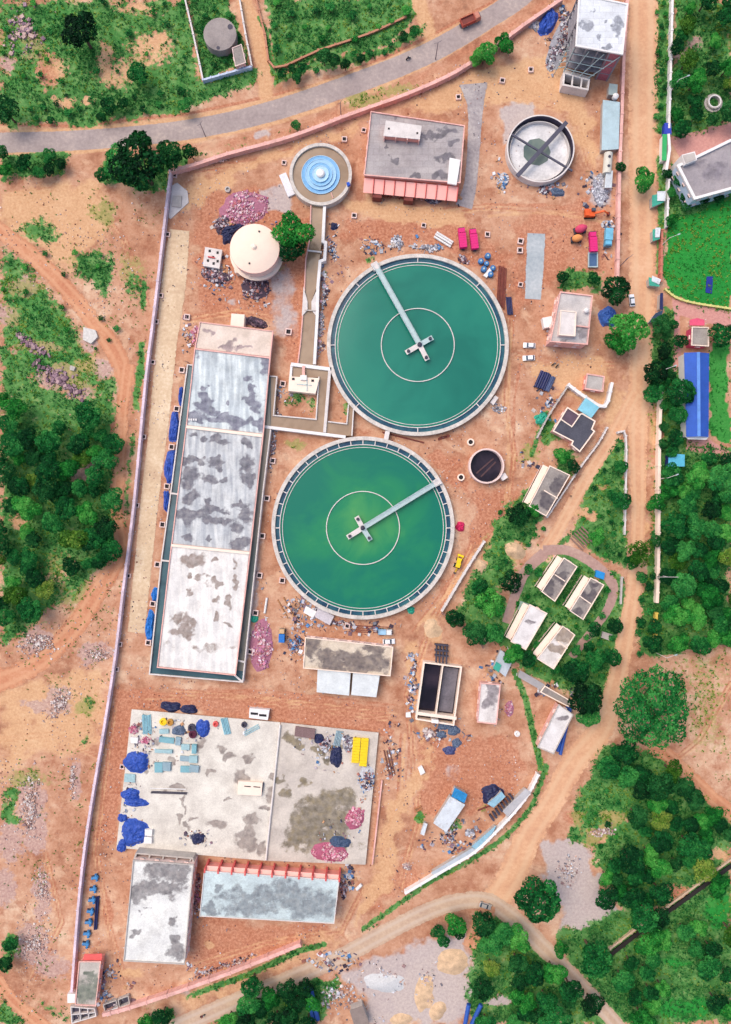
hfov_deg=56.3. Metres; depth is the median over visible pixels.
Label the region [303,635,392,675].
store building
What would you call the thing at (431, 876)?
boundary wall
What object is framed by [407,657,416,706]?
scrap heap
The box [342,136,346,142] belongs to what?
inspection pit
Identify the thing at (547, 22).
tarpaulin
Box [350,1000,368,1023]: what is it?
grey house
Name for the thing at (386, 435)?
link channel
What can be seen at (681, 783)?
tree
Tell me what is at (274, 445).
scrap heap
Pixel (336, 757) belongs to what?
tarpaulin
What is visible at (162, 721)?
round casing
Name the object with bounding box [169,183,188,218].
concrete slab
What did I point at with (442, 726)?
tarpaulin
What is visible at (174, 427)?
tarpaulin
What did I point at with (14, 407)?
tree
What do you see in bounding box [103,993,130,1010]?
open cells
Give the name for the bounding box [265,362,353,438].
mixing channel
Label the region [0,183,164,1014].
loose stones
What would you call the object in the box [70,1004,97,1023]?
toilet block
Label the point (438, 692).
sludge tank
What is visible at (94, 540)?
tree
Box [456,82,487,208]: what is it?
concrete road
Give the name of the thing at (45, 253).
shrub
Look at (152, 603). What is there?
inspection pit
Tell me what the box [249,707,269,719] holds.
inlet chamber
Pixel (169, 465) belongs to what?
tarpaulin
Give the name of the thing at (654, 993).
tree
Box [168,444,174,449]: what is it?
inspection pit
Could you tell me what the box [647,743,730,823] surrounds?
dirt road
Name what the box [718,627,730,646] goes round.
tree
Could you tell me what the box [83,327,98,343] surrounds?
rock slab
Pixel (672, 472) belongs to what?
tree
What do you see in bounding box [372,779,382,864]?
rail wall
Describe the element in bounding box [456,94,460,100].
inspection pit
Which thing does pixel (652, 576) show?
shrub
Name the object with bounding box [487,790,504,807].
workers shed
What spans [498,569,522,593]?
tree
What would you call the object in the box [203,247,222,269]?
valve chamber
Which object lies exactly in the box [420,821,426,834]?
workers shed
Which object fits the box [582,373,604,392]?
security room
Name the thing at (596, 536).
tree
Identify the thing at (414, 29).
tree
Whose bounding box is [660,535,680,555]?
tree
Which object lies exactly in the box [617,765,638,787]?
tree
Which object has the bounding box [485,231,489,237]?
inspection pit
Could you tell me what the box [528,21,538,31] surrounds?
scrap heap
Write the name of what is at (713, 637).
tree
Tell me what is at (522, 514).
tree
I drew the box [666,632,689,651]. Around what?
tree
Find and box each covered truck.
[458,227,466,250]
[469,228,478,251]
[588,231,597,252]
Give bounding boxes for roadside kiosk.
[646,277,659,287]
[649,194,663,208]
[650,229,660,242]
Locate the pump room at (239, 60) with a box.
[232,44,245,68]
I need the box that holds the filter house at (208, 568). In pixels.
[157,313,273,675]
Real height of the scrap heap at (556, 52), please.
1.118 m
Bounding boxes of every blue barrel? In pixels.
[478,258,483,264]
[480,266,486,272]
[484,253,490,259]
[488,271,493,277]
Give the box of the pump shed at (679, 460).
[665,454,684,466]
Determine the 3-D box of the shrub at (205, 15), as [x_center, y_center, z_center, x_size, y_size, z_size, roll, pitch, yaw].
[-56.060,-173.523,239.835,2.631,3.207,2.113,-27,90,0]
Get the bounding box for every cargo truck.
[459,11,480,28]
[603,228,613,247]
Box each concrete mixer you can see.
[571,234,582,243]
[573,224,586,234]
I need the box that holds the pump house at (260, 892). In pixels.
[199,858,340,923]
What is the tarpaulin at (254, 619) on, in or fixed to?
on the ground at (416, 950)
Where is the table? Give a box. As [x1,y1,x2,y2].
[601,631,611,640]
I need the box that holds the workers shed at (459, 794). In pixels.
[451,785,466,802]
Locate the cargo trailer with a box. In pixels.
[588,252,597,267]
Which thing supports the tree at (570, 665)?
on the ground at (416, 950)
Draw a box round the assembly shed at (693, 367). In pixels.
[678,352,708,439]
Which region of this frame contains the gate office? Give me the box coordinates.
[686,327,708,348]
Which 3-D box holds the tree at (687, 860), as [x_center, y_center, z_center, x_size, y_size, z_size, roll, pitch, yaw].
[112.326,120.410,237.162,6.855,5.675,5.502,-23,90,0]
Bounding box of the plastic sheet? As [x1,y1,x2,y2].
[594,570,604,579]
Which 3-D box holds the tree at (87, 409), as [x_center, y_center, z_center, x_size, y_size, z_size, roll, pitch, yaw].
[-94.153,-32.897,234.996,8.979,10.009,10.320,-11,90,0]
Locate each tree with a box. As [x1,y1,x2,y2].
[0,94,19,124]
[0,145,8,158]
[0,163,11,175]
[0,392,8,403]
[0,397,28,419]
[0,415,17,433]
[0,430,23,456]
[0,449,7,466]
[0,462,16,487]
[0,519,7,536]
[0,535,9,554]
[0,554,6,564]
[0,596,9,611]
[0,609,16,626]
[0,955,12,972]
[1,937,18,951]
[2,497,18,514]
[2,586,27,604]
[4,548,21,565]
[4,576,21,587]
[7,475,29,496]
[10,453,25,465]
[11,495,42,520]
[16,153,31,171]
[16,427,36,449]
[16,596,41,623]
[19,522,35,539]
[19,562,36,575]
[20,546,37,566]
[23,447,41,466]
[24,531,41,548]
[24,568,45,587]
[25,473,37,487]
[31,476,59,503]
[32,166,46,178]
[34,430,61,452]
[34,450,61,482]
[34,579,54,599]
[41,512,64,533]
[43,148,56,163]
[43,161,54,176]
[49,488,62,504]
[51,420,66,435]
[53,480,71,495]
[54,157,65,169]
[55,496,75,520]
[57,459,79,480]
[58,530,88,549]
[61,10,97,49]
[62,556,79,575]
[66,433,89,454]
[71,479,87,497]
[72,451,90,467]
[75,400,100,430]
[75,500,97,525]
[80,424,93,437]
[80,525,107,551]
[80,557,95,568]
[85,465,104,487]
[86,445,105,459]
[88,484,99,497]
[90,429,107,443]
[91,448,119,469]
[91,553,108,568]
[93,516,116,538]
[94,167,109,181]
[95,112,105,121]
[97,535,113,547]
[99,487,122,511]
[100,97,117,115]
[100,540,122,561]
[101,433,124,454]
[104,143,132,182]
[107,130,165,191]
[117,97,128,108]
[126,61,147,84]
[137,131,151,147]
[137,1013,153,1023]
[151,1006,172,1023]
[156,139,182,170]
[177,86,186,96]
[177,97,191,112]
[182,143,198,158]
[218,1011,237,1023]
[235,1012,255,1023]
[236,996,260,1016]
[240,973,263,997]
[253,997,268,1018]
[261,986,280,1010]
[265,1010,285,1023]
[270,210,315,247]
[276,977,299,1002]
[277,68,287,78]
[278,1006,298,1023]
[279,234,306,261]
[286,64,295,73]
[286,995,307,1012]
[291,119,300,130]
[292,71,301,83]
[296,63,308,73]
[297,976,313,998]
[298,1013,317,1023]
[305,995,320,1011]
[316,48,330,65]
[328,53,340,67]
[340,58,350,70]
[349,50,358,57]
[356,53,365,63]
[399,31,408,42]
[409,25,419,38]
[430,924,444,937]
[437,935,449,947]
[445,609,464,627]
[445,912,466,935]
[454,931,464,939]
[462,620,488,645]
[469,55,481,66]
[471,578,489,598]
[472,41,497,64]
[472,910,496,937]
[473,587,504,617]
[473,976,494,1001]
[474,1013,496,1023]
[477,930,503,956]
[483,958,500,976]
[485,623,504,642]
[494,32,513,53]
[494,921,513,945]
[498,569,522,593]
[503,644,523,663]
[505,1013,524,1023]
[506,502,530,526]
[507,953,529,973]
[508,987,524,1005]
[510,922,530,953]
[511,973,528,990]
[513,875,561,923]
[516,1007,532,1021]
[519,992,536,1014]
[522,649,536,668]
[524,564,533,574]
[524,960,544,986]
[527,503,538,516]
[529,1008,545,1023]
[533,641,539,648]
[534,567,542,576]
[535,989,557,1012]
[537,1004,573,1023]
[543,960,568,984]
[550,665,560,673]
[553,448,570,464]
[554,939,568,959]
[556,271,569,282]
[558,977,584,1001]
[560,657,589,685]
[561,999,576,1008]
[567,459,580,473]
[567,682,603,714]
[571,644,580,655]
[576,707,600,726]
[581,939,612,978]
[581,993,604,1017]
[583,641,594,651]
[585,648,606,673]
[587,272,600,284]
[587,621,600,637]
[588,527,604,546]
[595,885,618,909]
[596,755,621,779]
[598,868,613,885]
[600,276,630,305]
[602,648,621,666]
[603,332,629,355]
[606,618,623,634]
[607,489,616,499]
[607,857,622,873]
[608,311,650,351]
[610,740,638,764]
[610,873,623,887]
[611,492,631,509]
[611,969,634,992]
[612,663,689,749]
[612,884,627,902]
[613,460,627,472]
[615,162,626,171]
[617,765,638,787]
[617,842,644,874]
[619,887,645,908]
[623,955,640,971]
[624,556,638,569]
[626,540,654,567]
[626,804,648,829]
[627,871,643,887]
[628,988,641,1005]
[628,1007,657,1023]
[630,764,655,783]
[630,902,659,932]
[632,780,650,799]
[633,927,663,955]
[634,166,654,193]
[635,617,645,628]
[636,571,647,583]
[637,825,651,837]
[639,964,655,981]
[641,869,655,883]
[642,635,662,653]
[643,359,667,383]
[643,383,665,402]
[643,843,658,862]
[643,983,659,1000]
[643,999,660,1015]
[644,581,653,591]
[644,857,673,878]
[644,892,654,906]
[645,493,665,510]
[645,772,677,801]
[645,951,661,968]
[646,798,668,814]
[646,906,669,931]
[647,533,660,547]
[647,618,661,634]
[648,882,673,905]
[649,830,673,853]
[651,314,671,333]
[651,811,672,830]
[654,979,670,997]
[655,929,671,950]
[657,341,671,359]
[657,567,676,584]
[659,398,671,410]
[659,421,668,431]
[659,439,668,448]
[659,484,678,500]
[660,511,688,538]
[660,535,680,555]
[660,595,678,611]
[661,169,672,178]
[661,331,671,340]
[661,357,673,367]
[661,462,683,486]
[662,378,670,387]
[662,603,693,625]
[664,378,696,406]
[664,758,682,783]
[665,214,678,226]
[665,446,678,457]
[665,799,679,814]
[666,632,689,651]
[667,187,676,197]
[667,405,687,424]
[667,428,683,446]
[668,370,676,381]
[668,553,687,569]
[668,816,684,831]
[669,69,688,89]
[669,320,678,328]
[669,855,684,872]
[670,38,684,55]
[670,107,683,122]
[671,572,697,598]
[672,335,688,347]
[673,119,691,138]
[673,175,680,186]
[675,28,688,40]
[675,776,695,797]
[676,481,690,498]
[676,540,696,561]
[676,831,702,857]
[676,923,695,941]
[677,494,697,516]
[679,48,698,71]
[680,14,696,34]
[681,202,691,210]
[681,597,697,611]
[681,852,699,869]
[683,1,695,14]
[684,788,704,811]
[684,817,698,832]
[685,460,709,490]
[686,67,706,93]
[686,484,701,500]
[686,512,707,541]
[687,94,702,108]
[687,560,709,581]
[687,939,704,959]
[688,542,708,557]
[689,107,703,121]
[689,920,707,936]
[690,604,707,630]
[690,635,711,655]
[693,813,713,830]
[693,857,717,883]
[696,581,723,609]
[696,838,712,861]
[696,955,721,981]
[698,0,717,11]
[698,576,714,586]
[698,829,714,845]
[699,198,709,203]
[701,451,718,465]
[701,501,721,518]
[701,547,720,568]
[702,520,723,538]
[702,563,720,578]
[703,629,720,647]
[703,806,723,823]
[704,940,722,957]
[705,59,721,76]
[705,604,723,620]
[705,992,728,1014]
[706,113,718,125]
[706,463,730,491]
[706,533,725,550]
[707,323,730,347]
[709,32,721,48]
[709,872,730,898]
[711,490,723,504]
[711,578,729,593]
[712,615,728,633]
[713,195,724,203]
[713,818,728,833]
[714,504,730,521]
[715,6,730,26]
[717,524,730,542]
[718,57,730,76]
[718,486,730,503]
[718,547,730,566]
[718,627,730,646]
[719,966,730,982]
[720,99,730,122]
[720,452,730,472]
[720,1001,730,1018]
[721,0,730,9]
[721,607,730,621]
[722,826,730,841]
[722,921,730,947]
[723,78,730,89]
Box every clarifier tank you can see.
[271,436,454,619]
[327,254,508,435]
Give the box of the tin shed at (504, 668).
[494,649,510,676]
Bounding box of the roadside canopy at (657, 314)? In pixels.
[647,310,662,323]
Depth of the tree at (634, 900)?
232.80 m
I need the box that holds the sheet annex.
[576,398,598,417]
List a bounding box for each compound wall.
[441,540,485,611]
[536,386,567,438]
[545,427,608,517]
[565,382,613,407]
[616,430,627,534]
[619,576,623,603]
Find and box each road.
[0,0,531,152]
[128,229,188,632]
[169,891,624,1023]
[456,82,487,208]
[484,0,659,904]
[539,389,642,548]
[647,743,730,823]
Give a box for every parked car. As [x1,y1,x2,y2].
[383,638,394,643]
[479,901,491,909]
[522,355,534,360]
[523,343,535,348]
[628,294,634,306]
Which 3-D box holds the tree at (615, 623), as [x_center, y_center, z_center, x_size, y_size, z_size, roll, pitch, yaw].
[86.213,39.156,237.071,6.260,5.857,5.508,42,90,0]
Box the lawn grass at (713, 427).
[642,196,730,1023]
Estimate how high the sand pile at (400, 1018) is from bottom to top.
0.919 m
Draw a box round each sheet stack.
[124,774,134,782]
[154,762,162,772]
[155,749,172,753]
[159,729,168,733]
[159,736,173,743]
[162,761,170,770]
[175,736,180,745]
[180,755,188,761]
[180,765,190,772]
[181,744,189,749]
[189,755,197,762]
[189,764,198,772]
[192,744,196,753]
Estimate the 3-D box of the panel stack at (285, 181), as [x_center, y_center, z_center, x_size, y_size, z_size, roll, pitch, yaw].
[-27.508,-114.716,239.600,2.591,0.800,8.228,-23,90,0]
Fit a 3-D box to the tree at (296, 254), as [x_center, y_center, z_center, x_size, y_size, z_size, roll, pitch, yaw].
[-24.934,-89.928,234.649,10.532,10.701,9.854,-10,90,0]
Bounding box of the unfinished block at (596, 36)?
[554,0,627,96]
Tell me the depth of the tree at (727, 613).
234.93 m
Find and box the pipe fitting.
[241,721,246,727]
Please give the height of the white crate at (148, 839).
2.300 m
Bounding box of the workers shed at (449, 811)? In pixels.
[433,794,464,831]
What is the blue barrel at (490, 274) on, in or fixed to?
on the ground at (416, 950)
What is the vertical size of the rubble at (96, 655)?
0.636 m
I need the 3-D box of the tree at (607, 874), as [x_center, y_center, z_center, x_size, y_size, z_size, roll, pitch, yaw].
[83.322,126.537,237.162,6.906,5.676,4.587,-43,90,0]
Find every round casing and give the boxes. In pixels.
[159,718,166,725]
[166,719,173,725]
[188,723,195,730]
[189,731,196,738]
[225,186,230,192]
[293,601,299,607]
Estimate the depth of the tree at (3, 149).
234.79 m
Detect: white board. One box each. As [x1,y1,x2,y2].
[304,606,316,616]
[483,268,491,277]
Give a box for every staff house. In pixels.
[545,291,592,348]
[550,407,595,451]
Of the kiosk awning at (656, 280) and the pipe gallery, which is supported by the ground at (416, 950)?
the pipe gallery
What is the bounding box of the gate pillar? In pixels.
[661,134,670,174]
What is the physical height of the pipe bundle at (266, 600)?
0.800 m
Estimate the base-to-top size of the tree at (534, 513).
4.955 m
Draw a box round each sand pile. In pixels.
[390,1013,412,1023]
[414,976,433,1011]
[424,619,442,637]
[429,1001,446,1020]
[437,949,467,974]
[475,558,486,572]
[505,542,525,558]
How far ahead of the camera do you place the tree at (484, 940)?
232.77 m
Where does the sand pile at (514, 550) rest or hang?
on the ground at (416, 950)
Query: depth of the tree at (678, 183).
235.87 m
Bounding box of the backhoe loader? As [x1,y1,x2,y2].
[453,554,463,573]
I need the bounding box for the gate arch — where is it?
[657,293,662,311]
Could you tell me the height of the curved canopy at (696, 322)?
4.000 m
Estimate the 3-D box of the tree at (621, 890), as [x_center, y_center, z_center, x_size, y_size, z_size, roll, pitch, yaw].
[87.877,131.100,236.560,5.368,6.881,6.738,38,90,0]
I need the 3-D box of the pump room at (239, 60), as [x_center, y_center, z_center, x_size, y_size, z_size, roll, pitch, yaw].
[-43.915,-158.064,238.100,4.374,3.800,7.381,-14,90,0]
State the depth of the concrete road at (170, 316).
239.95 m
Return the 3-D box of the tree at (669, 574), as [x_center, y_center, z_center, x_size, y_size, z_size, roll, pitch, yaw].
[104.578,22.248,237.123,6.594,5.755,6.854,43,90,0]
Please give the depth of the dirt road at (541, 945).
239.98 m
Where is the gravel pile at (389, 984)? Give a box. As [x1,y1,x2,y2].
[364,973,404,992]
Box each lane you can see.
[502,549,548,623]
[543,545,618,658]
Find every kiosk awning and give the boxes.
[652,276,660,283]
[655,228,660,236]
[657,191,665,200]
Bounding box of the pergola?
[570,526,591,549]
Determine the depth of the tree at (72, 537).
232.37 m
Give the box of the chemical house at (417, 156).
[363,111,464,204]
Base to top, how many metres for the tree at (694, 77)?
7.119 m
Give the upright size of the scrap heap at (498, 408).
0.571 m
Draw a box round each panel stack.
[279,173,294,197]
[314,608,333,624]
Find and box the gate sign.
[659,134,666,163]
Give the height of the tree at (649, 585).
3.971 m
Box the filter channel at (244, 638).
[149,364,271,682]
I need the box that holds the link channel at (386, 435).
[384,431,389,439]
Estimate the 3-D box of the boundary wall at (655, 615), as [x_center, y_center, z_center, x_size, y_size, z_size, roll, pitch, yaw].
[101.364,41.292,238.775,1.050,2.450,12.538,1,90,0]
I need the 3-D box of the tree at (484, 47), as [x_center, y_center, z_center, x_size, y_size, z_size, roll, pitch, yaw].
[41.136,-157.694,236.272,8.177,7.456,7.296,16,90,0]
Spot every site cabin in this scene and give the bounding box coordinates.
[541,316,551,329]
[606,83,617,98]
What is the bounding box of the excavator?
[584,208,609,218]
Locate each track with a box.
[0,221,134,385]
[0,363,135,692]
[0,974,50,1023]
[462,901,494,948]
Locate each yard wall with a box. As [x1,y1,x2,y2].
[184,0,202,77]
[202,65,251,83]
[239,0,252,68]
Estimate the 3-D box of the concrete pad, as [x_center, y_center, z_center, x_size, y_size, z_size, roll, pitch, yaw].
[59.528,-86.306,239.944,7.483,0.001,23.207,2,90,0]
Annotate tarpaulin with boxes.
[117,814,127,821]
[117,839,125,852]
[120,788,139,798]
[121,818,148,845]
[123,751,148,772]
[124,798,148,806]
[145,609,154,641]
[151,587,157,600]
[160,701,180,712]
[163,491,169,511]
[164,450,175,483]
[169,412,178,441]
[172,724,185,734]
[178,387,182,405]
[180,705,197,713]
[191,833,205,844]
[196,719,209,736]
[221,224,243,235]
[222,233,232,244]
[251,615,258,622]
[314,733,323,743]
[330,746,341,767]
[330,836,350,846]
[331,222,337,229]
[407,607,414,613]
[436,731,446,737]
[437,724,451,729]
[442,746,455,754]
[448,725,460,735]
[452,738,461,747]
[455,521,464,531]
[481,784,503,803]
[492,662,500,671]
[534,412,546,424]
[537,8,557,35]
[551,187,564,196]
[556,706,571,754]
[598,306,615,326]
[705,276,712,293]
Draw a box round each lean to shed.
[431,845,474,874]
[471,824,495,848]
[502,787,530,816]
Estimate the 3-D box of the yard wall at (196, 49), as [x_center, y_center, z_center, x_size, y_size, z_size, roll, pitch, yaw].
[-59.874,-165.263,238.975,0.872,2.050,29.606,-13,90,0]
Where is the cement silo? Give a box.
[602,151,612,175]
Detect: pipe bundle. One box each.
[94,896,98,929]
[142,714,151,734]
[150,788,185,789]
[151,791,186,794]
[220,718,230,734]
[244,724,259,735]
[264,598,267,612]
[278,597,293,618]
[304,988,319,1020]
[333,730,342,746]
[355,625,392,633]
[355,883,362,890]
[382,432,423,442]
[383,749,394,775]
[434,231,453,247]
[463,1003,470,1023]
[470,1003,482,1023]
[497,266,506,307]
[506,297,512,314]
[534,370,550,390]
[545,376,555,391]
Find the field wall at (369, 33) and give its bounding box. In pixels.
[255,0,406,69]
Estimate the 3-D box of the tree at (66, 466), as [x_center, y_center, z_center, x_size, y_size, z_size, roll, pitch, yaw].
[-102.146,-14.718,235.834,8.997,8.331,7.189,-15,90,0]
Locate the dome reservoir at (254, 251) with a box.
[230,224,282,280]
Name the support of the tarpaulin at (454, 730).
on the ground at (416, 950)
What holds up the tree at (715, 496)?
on the ground at (416, 950)
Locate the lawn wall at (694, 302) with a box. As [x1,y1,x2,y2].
[663,288,730,309]
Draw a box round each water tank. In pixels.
[67,989,75,1002]
[610,93,618,100]
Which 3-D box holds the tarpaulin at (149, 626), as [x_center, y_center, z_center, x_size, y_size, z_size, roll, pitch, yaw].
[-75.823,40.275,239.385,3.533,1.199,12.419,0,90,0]
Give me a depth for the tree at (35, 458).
233.60 m
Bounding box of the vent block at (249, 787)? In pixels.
[238,780,263,795]
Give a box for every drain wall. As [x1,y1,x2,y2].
[608,857,730,950]
[610,863,730,956]
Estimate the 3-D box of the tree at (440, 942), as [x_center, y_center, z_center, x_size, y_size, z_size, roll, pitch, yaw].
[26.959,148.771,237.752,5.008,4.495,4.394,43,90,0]
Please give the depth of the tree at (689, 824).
234.75 m
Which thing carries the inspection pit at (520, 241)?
on the ground at (416, 950)
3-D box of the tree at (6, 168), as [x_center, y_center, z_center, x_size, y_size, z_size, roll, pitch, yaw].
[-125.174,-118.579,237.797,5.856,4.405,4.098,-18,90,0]
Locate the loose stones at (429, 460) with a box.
[79,8,623,987]
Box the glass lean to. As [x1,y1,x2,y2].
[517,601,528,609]
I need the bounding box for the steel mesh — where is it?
[294,726,314,738]
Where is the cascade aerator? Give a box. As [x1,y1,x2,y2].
[289,143,351,208]
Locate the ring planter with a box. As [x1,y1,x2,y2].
[704,94,722,112]
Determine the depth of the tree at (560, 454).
235.50 m
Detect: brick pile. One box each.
[128,723,138,734]
[138,736,151,743]
[190,325,197,344]
[219,189,269,225]
[250,619,273,671]
[311,842,348,862]
[344,806,364,829]
[504,700,513,716]
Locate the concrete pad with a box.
[525,233,544,299]
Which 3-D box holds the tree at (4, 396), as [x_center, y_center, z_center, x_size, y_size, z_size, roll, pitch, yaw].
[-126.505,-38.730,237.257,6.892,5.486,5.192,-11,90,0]
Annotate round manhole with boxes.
[457,474,464,480]
[467,438,473,445]
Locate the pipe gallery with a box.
[134,847,196,861]
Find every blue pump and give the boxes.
[82,940,89,948]
[83,929,90,937]
[85,918,92,926]
[86,907,93,915]
[88,896,95,903]
[89,885,96,892]
[91,873,98,881]
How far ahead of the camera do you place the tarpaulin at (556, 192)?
239.19 m
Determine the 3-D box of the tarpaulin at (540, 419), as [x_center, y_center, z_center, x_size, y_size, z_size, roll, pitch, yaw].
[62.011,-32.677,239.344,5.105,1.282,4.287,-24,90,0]
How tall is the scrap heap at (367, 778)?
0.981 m
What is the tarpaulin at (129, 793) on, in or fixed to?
on the clear water reservoir at (291, 808)
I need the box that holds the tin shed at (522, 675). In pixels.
[518,670,544,689]
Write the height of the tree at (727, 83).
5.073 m
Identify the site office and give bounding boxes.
[600,100,619,153]
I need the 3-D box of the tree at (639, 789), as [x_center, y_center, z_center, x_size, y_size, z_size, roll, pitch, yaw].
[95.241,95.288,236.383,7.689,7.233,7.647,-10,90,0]
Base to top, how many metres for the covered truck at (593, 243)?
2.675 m
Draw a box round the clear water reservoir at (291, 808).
[116,709,378,864]
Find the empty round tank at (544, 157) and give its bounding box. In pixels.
[505,115,574,186]
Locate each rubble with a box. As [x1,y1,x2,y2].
[3,2,55,55]
[5,914,59,983]
[15,329,50,359]
[16,623,69,659]
[18,760,46,857]
[30,357,85,402]
[30,863,54,922]
[44,676,81,724]
[68,758,77,799]
[79,643,113,663]
[321,985,351,1003]
[548,853,587,889]
[588,822,615,836]
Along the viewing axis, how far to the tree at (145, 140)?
233.80 m
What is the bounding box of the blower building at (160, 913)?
[123,854,197,964]
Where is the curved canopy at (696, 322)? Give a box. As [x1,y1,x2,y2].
[688,318,705,326]
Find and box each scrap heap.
[189,952,259,980]
[193,872,200,911]
[201,267,232,284]
[213,215,230,234]
[241,278,270,300]
[246,316,267,328]
[268,398,279,472]
[287,634,303,652]
[317,263,327,358]
[317,738,330,752]
[323,620,353,626]
[328,241,338,261]
[340,879,347,899]
[343,735,352,752]
[358,764,374,791]
[370,193,423,200]
[390,234,403,251]
[399,862,411,870]
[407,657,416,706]
[409,243,442,251]
[422,727,435,737]
[424,198,441,203]
[439,826,457,844]
[458,254,469,264]
[465,828,474,836]
[492,403,506,413]
[496,172,508,190]
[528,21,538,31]
[537,184,562,194]
[545,10,571,77]
[545,396,552,407]
[591,173,608,209]
[601,220,614,228]
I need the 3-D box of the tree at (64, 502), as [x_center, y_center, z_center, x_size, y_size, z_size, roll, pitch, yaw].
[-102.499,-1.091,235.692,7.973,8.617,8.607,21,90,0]
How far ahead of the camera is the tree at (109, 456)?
232.97 m
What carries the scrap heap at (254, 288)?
on the ground at (416, 950)
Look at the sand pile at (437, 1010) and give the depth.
239.65 m
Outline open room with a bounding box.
[539,685,569,706]
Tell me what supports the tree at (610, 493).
on the ground at (416, 950)
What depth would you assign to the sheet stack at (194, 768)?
237.89 m
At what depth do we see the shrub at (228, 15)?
238.50 m
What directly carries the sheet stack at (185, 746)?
on the clear water reservoir at (291, 808)
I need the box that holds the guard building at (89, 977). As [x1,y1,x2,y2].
[75,953,104,1005]
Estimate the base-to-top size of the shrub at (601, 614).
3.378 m
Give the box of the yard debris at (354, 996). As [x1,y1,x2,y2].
[318,959,442,1023]
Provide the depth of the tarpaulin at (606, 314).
238.62 m
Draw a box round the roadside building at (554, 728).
[536,702,573,753]
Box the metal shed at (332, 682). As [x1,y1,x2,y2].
[317,670,379,696]
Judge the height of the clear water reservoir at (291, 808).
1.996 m
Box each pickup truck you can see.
[278,627,285,642]
[377,628,391,634]
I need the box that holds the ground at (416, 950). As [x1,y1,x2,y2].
[0,0,730,1023]
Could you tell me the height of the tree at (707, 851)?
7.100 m
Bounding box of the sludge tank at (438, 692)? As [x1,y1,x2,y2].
[415,660,461,725]
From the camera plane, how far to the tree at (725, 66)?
233.80 m
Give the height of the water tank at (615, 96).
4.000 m
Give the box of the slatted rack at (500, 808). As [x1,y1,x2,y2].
[489,793,513,821]
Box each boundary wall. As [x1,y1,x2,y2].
[70,170,172,992]
[102,938,301,1016]
[170,0,562,175]
[404,771,539,894]
[614,0,628,295]
[653,392,662,602]
[653,612,658,636]
[657,229,663,283]
[664,173,670,228]
[666,0,673,127]
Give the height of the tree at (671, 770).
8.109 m
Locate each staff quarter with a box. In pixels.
[504,603,546,649]
[522,465,569,515]
[531,622,574,668]
[534,555,577,601]
[562,575,603,619]
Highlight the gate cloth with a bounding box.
[661,123,671,136]
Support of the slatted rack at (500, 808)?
on the ground at (416, 950)
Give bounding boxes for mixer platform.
[288,366,319,394]
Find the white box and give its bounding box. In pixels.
[418,765,424,774]
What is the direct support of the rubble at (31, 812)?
on the ground at (416, 950)
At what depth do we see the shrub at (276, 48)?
238.00 m
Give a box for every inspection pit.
[145,639,151,645]
[150,601,155,606]
[154,561,159,567]
[159,521,165,527]
[164,483,170,489]
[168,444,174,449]
[173,406,179,411]
[179,367,184,372]
[184,314,190,320]
[247,648,252,654]
[252,610,258,615]
[256,572,262,577]
[259,533,265,538]
[264,495,269,501]
[269,458,275,463]
[279,577,285,583]
[280,380,285,386]
[285,328,291,335]
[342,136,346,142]
[351,213,356,218]
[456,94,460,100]
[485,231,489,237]
[499,77,504,83]
[517,238,523,244]
[517,247,522,253]
[528,67,533,72]
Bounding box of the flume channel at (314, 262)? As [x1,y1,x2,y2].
[297,205,327,364]
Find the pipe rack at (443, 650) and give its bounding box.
[434,643,448,663]
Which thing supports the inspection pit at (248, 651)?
on the ground at (416, 950)
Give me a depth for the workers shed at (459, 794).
236.93 m
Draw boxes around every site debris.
[96,0,621,1006]
[122,718,368,846]
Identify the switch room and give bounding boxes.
[476,681,500,724]
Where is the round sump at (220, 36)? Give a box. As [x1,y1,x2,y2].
[203,18,237,56]
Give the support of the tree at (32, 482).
on the ground at (416, 950)
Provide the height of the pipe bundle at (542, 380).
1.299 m
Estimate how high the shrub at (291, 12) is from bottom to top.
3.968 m
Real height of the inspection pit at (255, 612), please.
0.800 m
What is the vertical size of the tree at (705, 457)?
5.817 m
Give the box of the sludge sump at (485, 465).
[468,448,507,483]
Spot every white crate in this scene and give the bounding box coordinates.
[131,736,138,742]
[144,836,152,843]
[145,828,152,835]
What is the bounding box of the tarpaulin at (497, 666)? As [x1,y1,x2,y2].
[492,662,500,671]
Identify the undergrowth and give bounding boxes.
[0,0,730,1023]
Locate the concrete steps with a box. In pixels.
[490,396,497,405]
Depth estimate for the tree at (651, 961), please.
234.65 m
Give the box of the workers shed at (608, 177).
[603,171,612,190]
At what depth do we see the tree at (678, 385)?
231.91 m
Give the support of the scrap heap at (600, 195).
on the ground at (416, 950)
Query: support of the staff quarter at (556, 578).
on the ground at (416, 950)
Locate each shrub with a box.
[21,263,27,269]
[30,0,36,5]
[36,70,43,76]
[40,103,46,110]
[42,250,47,256]
[45,116,54,123]
[52,100,58,106]
[57,78,64,83]
[63,108,72,117]
[87,97,93,103]
[92,66,99,73]
[112,325,120,331]
[125,29,132,37]
[139,105,146,113]
[155,100,161,107]
[157,90,164,97]
[163,20,170,27]
[202,12,208,18]
[225,11,230,17]
[270,22,277,28]
[272,44,280,52]
[273,0,279,6]
[286,8,295,17]
[312,6,319,14]
[313,66,319,73]
[318,35,325,42]
[325,2,335,12]
[347,10,357,20]
[351,35,357,43]
[366,48,373,56]
[402,5,411,14]
[596,639,602,646]
[598,612,605,619]
[603,586,610,592]
[604,821,610,827]
[634,629,642,636]
[636,650,643,657]
[638,595,644,602]
[644,607,655,616]
[650,573,655,579]
[653,113,659,119]
[655,49,661,55]
[659,30,665,39]
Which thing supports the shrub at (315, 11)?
on the ground at (416, 950)
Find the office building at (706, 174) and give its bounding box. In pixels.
[670,139,730,207]

